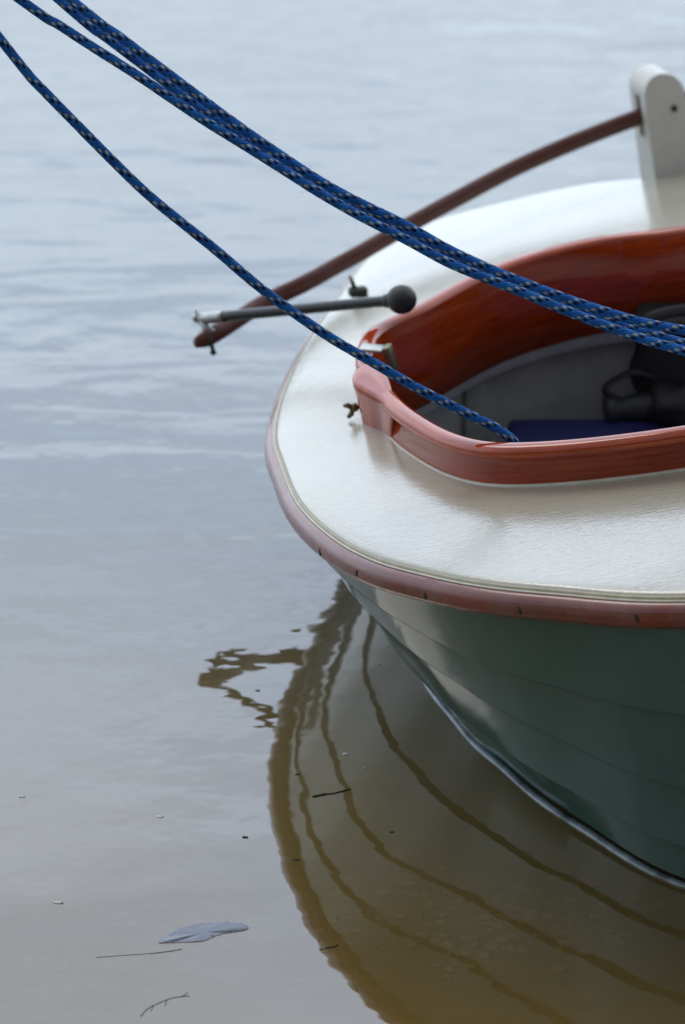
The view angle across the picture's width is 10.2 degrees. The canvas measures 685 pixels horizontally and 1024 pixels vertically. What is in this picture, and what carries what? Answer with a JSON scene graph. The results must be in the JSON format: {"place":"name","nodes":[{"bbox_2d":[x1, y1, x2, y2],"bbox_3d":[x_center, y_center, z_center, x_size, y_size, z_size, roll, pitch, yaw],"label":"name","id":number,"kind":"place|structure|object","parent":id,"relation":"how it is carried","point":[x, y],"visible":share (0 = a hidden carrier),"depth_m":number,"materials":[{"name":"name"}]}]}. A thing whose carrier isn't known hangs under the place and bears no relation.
{"place":"outdoors","nodes":[
{"label":"outdoors","id":0,"kind":"place"},
{"bbox_2d":[0,0,684,631],"bbox_3d":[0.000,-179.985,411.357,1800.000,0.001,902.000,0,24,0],"label":"water","id":1,"kind":"structure","parent":0,"point":[136,490],"depth_m":8.56,"materials":[{"name":"grey liquid"}]},
{"bbox_2d":[96,949,181,957],"bbox_3d":[-0.299,0.650,5.646,0.128,0.001,0.005,-4,24,-10],"label":"twig","id":2,"kind":"object","parent":1,"relation":"on","point":[141,954],"visible":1,"depth_m":5.65,"materials":[{"name":"wood"}]},
{"bbox_2d":[140,993,188,1016],"bbox_3d":[-0.257,0.707,5.518,0.092,0.001,0.013,-19,30,-36],"label":"twig","id":3,"kind":"object","parent":1,"relation":"on","point":[161,1002],"visible":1,"depth_m":5.52,"materials":[{"name":"wood"}]},
{"bbox_2d":[159,921,263,942],"bbox_3d":[-0.200,0.623,5.709,0.162,0.005,0.050,-12,27,-25],"label":"feather","id":4,"kind":"object","parent":1,"relation":"on","point":[194,932],"visible":1,"depth_m":5.70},
{"bbox_2d":[320,944,337,949],"bbox_3d":[-0.020,0.642,5.662,0.030,0.003,0.004,-11,26,-24],"label":"twig","id":5,"kind":"object","parent":1,"relation":"on","point":[334,946],"visible":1,"depth_m":5.66,"materials":[{"name":"brown wood"}]},
{"bbox_2d":[312,788,350,797],"bbox_3d":[-0.017,0.447,6.101,0.066,0.005,0.007,-10,26,-21],"label":"twig","id":6,"kind":"object","parent":1,"relation":"on","point":[319,795],"visible":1,"depth_m":6.10,"materials":[{"name":"brown wood"}]},
{"bbox_2d":[264,173,684,890],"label":"boat","id":7,"kind":"object","parent":1,"relation":"on","point":[522,605],"visible":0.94,"depth_m":6.04,"materials":[{"name":"green paint"}]},
{"bbox_2d":[0,31,518,441],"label":"mooring rope","id":8,"kind":"object","parent":7,"relation":"attached to","point":[89,137],"visible":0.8,"depth_m":6.03,"materials":[{"name":"blue fabric"}]},
{"bbox_2d":[192,285,416,332],"bbox_3d":[-0.070,-0.361,6.840,0.500,0.196,0.053,18,30,35],"label":"tiller extension","id":9,"kind":"object","parent":7,"relation":"on","point":[399,299],"visible":0.98,"depth_m":6.79,"materials":[{"name":"black metal"}]},
{"bbox_2d":[13,0,684,355],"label":"mooring rope","id":10,"kind":"object","parent":7,"relation":"attached to","point":[296,177],"visible":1,"depth_m":5.93,"materials":[{"name":"blue fabric"}]},
{"bbox_2d":[348,275,367,297],"bbox_3d":[0.029,-0.419,7.118,0.034,0.039,0.022,-8,25,-18],"label":"deck clamp","id":11,"kind":"object","parent":7,"relation":"on","point":[354,291],"visible":1,"depth_m":7.11,"materials":[{"name":"black metal"}]},
{"bbox_2d":[53,0,684,345],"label":"mooring rope","id":12,"kind":"object","parent":7,"relation":"attached to","point":[119,48],"visible":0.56,"depth_m":6.01,"materials":[{"name":"blue fabric"}]},
{"bbox_2d":[65,0,684,334],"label":"mooring rope","id":13,"kind":"object","parent":7,"relation":"attached to","point":[149,59],"visible":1,"depth_m":5.95,"materials":[{"name":"blue fabric"}]},
{"bbox_2d":[359,343,398,369],"bbox_3d":[0.062,-0.264,6.581,0.065,0.048,0.030,6,25,13],"label":"coaming bracket","id":14,"kind":"object","parent":7,"relation":"attached to","point":[389,355],"visible":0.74,"depth_m":6.57,"materials":[{"name":"metal"}]},
{"bbox_2d":[507,420,668,441],"bbox_3d":[0.800,0.004,6.679,1.000,0.058,0.740,0,24,0],"label":"seat cushion","id":15,"kind":"object","parent":7,"relation":"on","point":[535,430],"visible":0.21,"depth_m":6.96,"materials":[{"name":"blue fabric"}]},
{"bbox_2d":[601,368,684,422],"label":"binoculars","id":16,"kind":"object","parent":15,"relation":"on","point":[616,408],"visible":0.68,"depth_m":6.98,"materials":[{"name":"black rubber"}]},
{"bbox_2d":[629,302,684,426],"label":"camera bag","id":17,"kind":"object","parent":15,"relation":"on","point":[667,393],"visible":0.81,"depth_m":6.95,"materials":[{"name":"black fabric"}]},
{"bbox_2d":[629,64,684,177],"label":"rudder","id":18,"kind":"object","parent":7,"relation":"attached to","point":[657,94],"visible":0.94,"depth_m":7.47,"materials":[{"name":"white paint"}]},
{"bbox_2d":[193,107,642,355],"bbox_3d":[0.227,-0.580,7.281,1.265,0.304,0.101,-16,29,-32],"label":"tiller","id":19,"kind":"object","parent":18,"relation":"attached to","point":[420,218],"visible":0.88,"depth_m":7.28,"materials":[{"name":"brown wood"}]},
{"bbox_2d":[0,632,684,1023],"bbox_3d":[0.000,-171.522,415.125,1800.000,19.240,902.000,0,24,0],"label":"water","id":20,"kind":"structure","parent":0,"point":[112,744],"depth_m":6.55,"materials":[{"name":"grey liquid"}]}
]}

